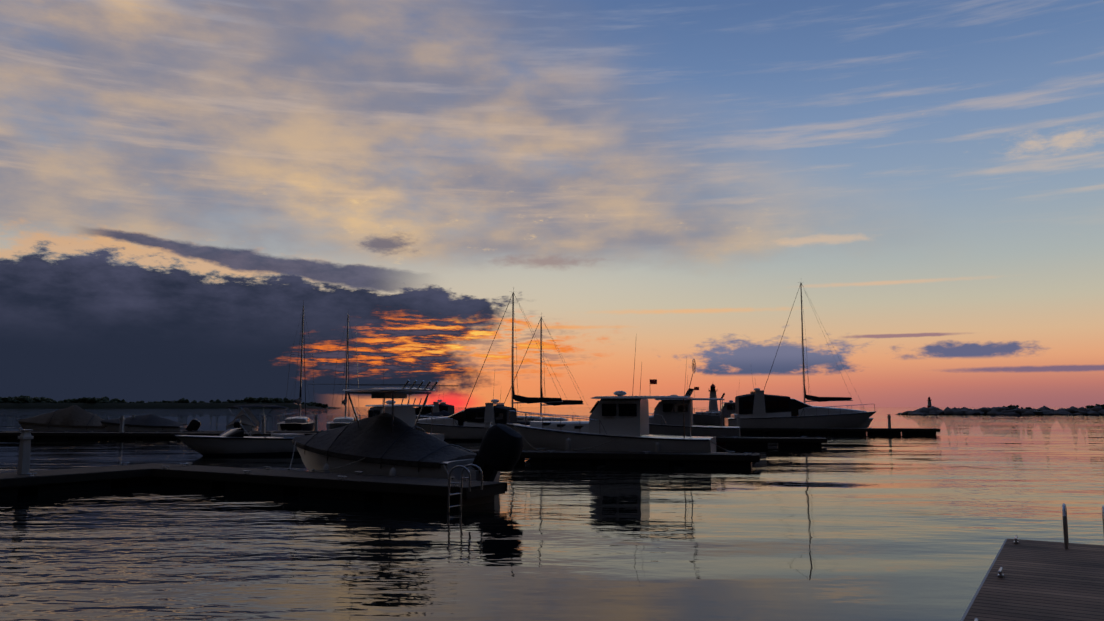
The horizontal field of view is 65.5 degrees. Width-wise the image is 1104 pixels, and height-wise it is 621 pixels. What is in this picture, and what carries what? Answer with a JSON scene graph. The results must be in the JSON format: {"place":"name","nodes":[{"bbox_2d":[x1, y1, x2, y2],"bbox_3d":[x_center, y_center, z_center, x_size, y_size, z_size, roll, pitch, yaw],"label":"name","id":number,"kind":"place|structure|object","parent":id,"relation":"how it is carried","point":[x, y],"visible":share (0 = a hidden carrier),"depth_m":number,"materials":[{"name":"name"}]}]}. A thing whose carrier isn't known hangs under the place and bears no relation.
{"place":"outdoors","nodes":[
{"label":"outdoors","id":0,"kind":"place"},
{"bbox_2d":[0,407,1103,620],"bbox_3d":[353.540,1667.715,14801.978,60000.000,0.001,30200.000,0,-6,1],"label":"water surface","id":1,"kind":"object","parent":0,"point":[873,527],"visible":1,"depth_m":14.81,"materials":[{"name":"liquid"}]},
{"bbox_2d":[17,405,106,430],"bbox_3d":[-34.768,8.283,62.377,7.853,2.828,2.597,0,-6,-4],"label":"covered boat","id":2,"kind":"object","parent":1,"relation":"on","point":[74,418],"visible":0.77,"depth_m":61.61,"materials":[{"name":"beige fabric"}]},
{"bbox_2d":[0,429,197,496],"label":"dock","id":3,"kind":"object","parent":1,"relation":"on","point":[23,479],"visible":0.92,"depth_m":22.28,"materials":[{"name":"brown wood"}]},
{"bbox_2d":[100,414,200,431],"bbox_3d":[-28.882,8.527,61.741,7.053,2.199,2.399,0,-6,-4],"label":"covered boat","id":4,"kind":"object","parent":1,"relation":"on","point":[149,423],"visible":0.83,"depth_m":61.09,"materials":[{"name":"grey fabric"}]},
{"bbox_2d":[0,416,315,439],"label":"dock","id":5,"kind":"object","parent":1,"relation":"on","point":[121,434],"visible":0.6,"depth_m":57.56,"materials":[{"name":"brown wood"}]},
{"bbox_2d":[0,395,336,407],"bbox_3d":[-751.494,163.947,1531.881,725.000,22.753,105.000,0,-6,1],"label":"shore trees","id":6,"kind":"object","parent":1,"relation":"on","point":[21,401],"visible":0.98,"depth_m":1490.64,"materials":[{"name":"green plant"}]},
{"bbox_2d":[2,415,442,432],"bbox_3d":[-13.732,8.450,61.867,50.524,1.795,2.054,0,-6,-1],"label":"dock","id":7,"kind":"object","parent":1,"relation":"on","point":[316,418],"visible":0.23,"depth_m":60.84,"materials":[{"name":"brown wood"}]},
{"bbox_2d":[174,404,304,455],"bbox_3d":[-14.077,5.616,39.446,6.116,2.593,2.366,5,-8,-35],"label":"bowrider","id":8,"kind":"object","parent":1,"relation":"on","point":[233,442],"visible":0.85,"depth_m":38.51,"materials":[{"name":"white plastic"}]},
{"bbox_2d":[226,408,259,430],"bbox_3d":[-23.175,8.627,64.789,2.102,2.682,6.054,1,-6,-9],"label":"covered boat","id":9,"kind":"object","parent":1,"relation":"on","point":[243,418],"visible":0.71,"depth_m":63.62,"materials":[{"name":"beige fabric"}]},
{"bbox_2d":[277,300,315,430],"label":"sailboat","id":10,"kind":"object","parent":1,"relation":"on","point":[301,423],"visible":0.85,"depth_m":68.53,"materials":[{"name":"white glass"}]},
{"bbox_2d":[152,462,506,511],"bbox_3d":[-6.247,4.456,21.590,12.037,1.637,2.214,-4,-8,31],"label":"dock","id":11,"kind":"object","parent":1,"relation":"on","point":[449,493],"visible":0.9,"depth_m":20.61,"materials":[{"name":"brown wood"}]},
{"bbox_2d":[287,441,454,478],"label":"mooring lines","id":12,"kind":"object","parent":11,"relation":"on","point":[289,468],"visible":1,"depth_m":22.74,"materials":[{"name":"fabric"}]},
{"bbox_2d":[326,315,360,429],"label":"sailboat","id":13,"kind":"object","parent":1,"relation":"on","point":[339,422],"visible":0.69,"depth_m":72.85,"materials":[{"name":"white glass"}]},
{"bbox_2d":[354,356,444,440],"bbox_3d":[-8.559,5.083,44.937,2.861,5.280,8.215,5,-8,-38],"label":"cruiser","id":14,"kind":"object","parent":1,"relation":"on","point":[405,413],"visible":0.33,"depth_m":44.01,"materials":[{"name":"white plastic"}]},
{"bbox_2d":[292,323,523,481],"bbox_3d":[-4.297,2.987,23.776,8.210,5.327,2.915,-4,-8,31],"label":"console boat","id":15,"kind":"object","parent":1,"relation":"on","point":[384,444],"visible":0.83,"depth_m":22.73,"materials":[{"name":"grey fabric"}]},
{"bbox_2d":[415,387,453,414],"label":"boat","id":16,"kind":"object","parent":1,"relation":"on","point":[438,407],"visible":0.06,"depth_m":91.65,"materials":[{"name":"white plastic"}]},
{"bbox_2d":[416,410,452,418],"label":"boat","id":17,"kind":"object","parent":1,"relation":"on","point":[444,413],"visible":0.04,"depth_m":73.65,"materials":[{"name":"grey fabric"}]},
{"bbox_2d":[416,375,517,440],"bbox_3d":[-5.730,6.539,57.393,9.415,5.373,3.063,-2,-7,13],"label":"boat","id":18,"kind":"object","parent":1,"relation":"on","point":[468,424],"visible":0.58,"depth_m":55.97,"materials":[{"name":"white plastic"}]},
{"bbox_2d":[464,288,577,424],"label":"sailboat","id":19,"kind":"object","parent":1,"relation":"on","point":[521,399],"visible":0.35,"depth_m":66.09,"materials":[{"name":"white glass"}]},
{"bbox_2d":[504,313,590,420],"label":"sailboat","id":20,"kind":"object","parent":1,"relation":"on","point":[572,402],"visible":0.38,"depth_m":69.94,"materials":[{"name":"white glass"}]},
{"bbox_2d":[456,422,760,467],"bbox_3d":[1.685,5.210,33.076,12.297,1.795,1.454,-2,-7,15],"label":"dock","id":21,"kind":"object","parent":1,"relation":"on","point":[690,459],"visible":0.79,"depth_m":31.99,"materials":[{"name":"brown wood"}]},
{"bbox_2d":[513,423,734,452],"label":"mooring ropes","id":22,"kind":"object","parent":21,"relation":"attached to","point":[568,445],"visible":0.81,"depth_m":33.86,"materials":[{"name":"fabric"}]},
{"bbox_2d":[506,334,720,462],"bbox_3d":[2.537,3.868,35.542,9.314,5.595,3.061,-2,-7,15],"label":"cabin cruiser","id":23,"kind":"object","parent":1,"relation":"on","point":[625,419],"visible":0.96,"depth_m":34.41,"materials":[{"name":"white plastic"}]},
{"bbox_2d":[649,360,739,443],"bbox_3d":[7.168,5.747,52.627,9.615,5.681,3.360,-2,-7,13],"label":"sport cruiser","id":24,"kind":"object","parent":1,"relation":"on","point":[666,417],"visible":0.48,"depth_m":51.17,"materials":[{"name":"white plastic"}]},
{"bbox_2d":[706,384,719,411],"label":"harbour light","id":25,"kind":"object","parent":1,"relation":"on","point":[713,404],"visible":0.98,"depth_m":295.97,"materials":[{"name":"white paint"}]},
{"bbox_2d":[693,382,739,425],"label":"cruiser","id":26,"kind":"object","parent":1,"relation":"on","point":[706,418],"visible":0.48,"depth_m":95.15,"materials":[{"name":"white plastic"}]},
{"bbox_2d":[716,436,826,446],"bbox_3d":[8.061,7.582,49.453,14.779,0.743,1.654,-2,-7,13],"label":"dock","id":27,"kind":"object","parent":1,"relation":"on","point":[803,441],"visible":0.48,"depth_m":47.72,"materials":[{"name":"brown wood"}]},
{"bbox_2d":[724,370,875,432],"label":"express cruiser","id":28,"kind":"object","parent":1,"relation":"on","point":[757,408],"visible":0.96,"depth_m":71.95,"materials":[{"name":"white plastic"}]},
{"bbox_2d":[764,283,872,427],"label":"sailboat","id":29,"kind":"object","parent":1,"relation":"on","point":[867,422],"visible":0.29,"depth_m":83.13,"materials":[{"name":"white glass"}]},
{"bbox_2d":[737,414,939,434],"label":"long dock","id":30,"kind":"object","parent":1,"relation":"on","point":[912,431],"visible":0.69,"depth_m":69.22,"materials":[{"name":"brown wood"}]},
{"bbox_2d":[895,404,1103,414],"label":"breakwater","id":31,"kind":"object","parent":1,"relation":"on","point":[1096,409],"visible":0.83,"depth_m":242.90,"materials":[{"name":"grey stone"}]},
{"bbox_2d":[927,397,931,407],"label":"lighthouse","id":32,"kind":"object","parent":31,"relation":"on","point":[929,403],"visible":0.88,"depth_m":511.03,"materials":[{"name":"white paint"}]},
{"bbox_2d":[960,503,1103,620],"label":"dock","id":33,"kind":"object","parent":1,"relation":"on","point":[1029,580],"visible":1,"depth_m":8.41,"materials":[{"name":"brown wood"}]},
{"bbox_2d":[0,0,1103,406],"label":"sky","id":34,"kind":"structure","parent":0,"point":[178,177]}
]}

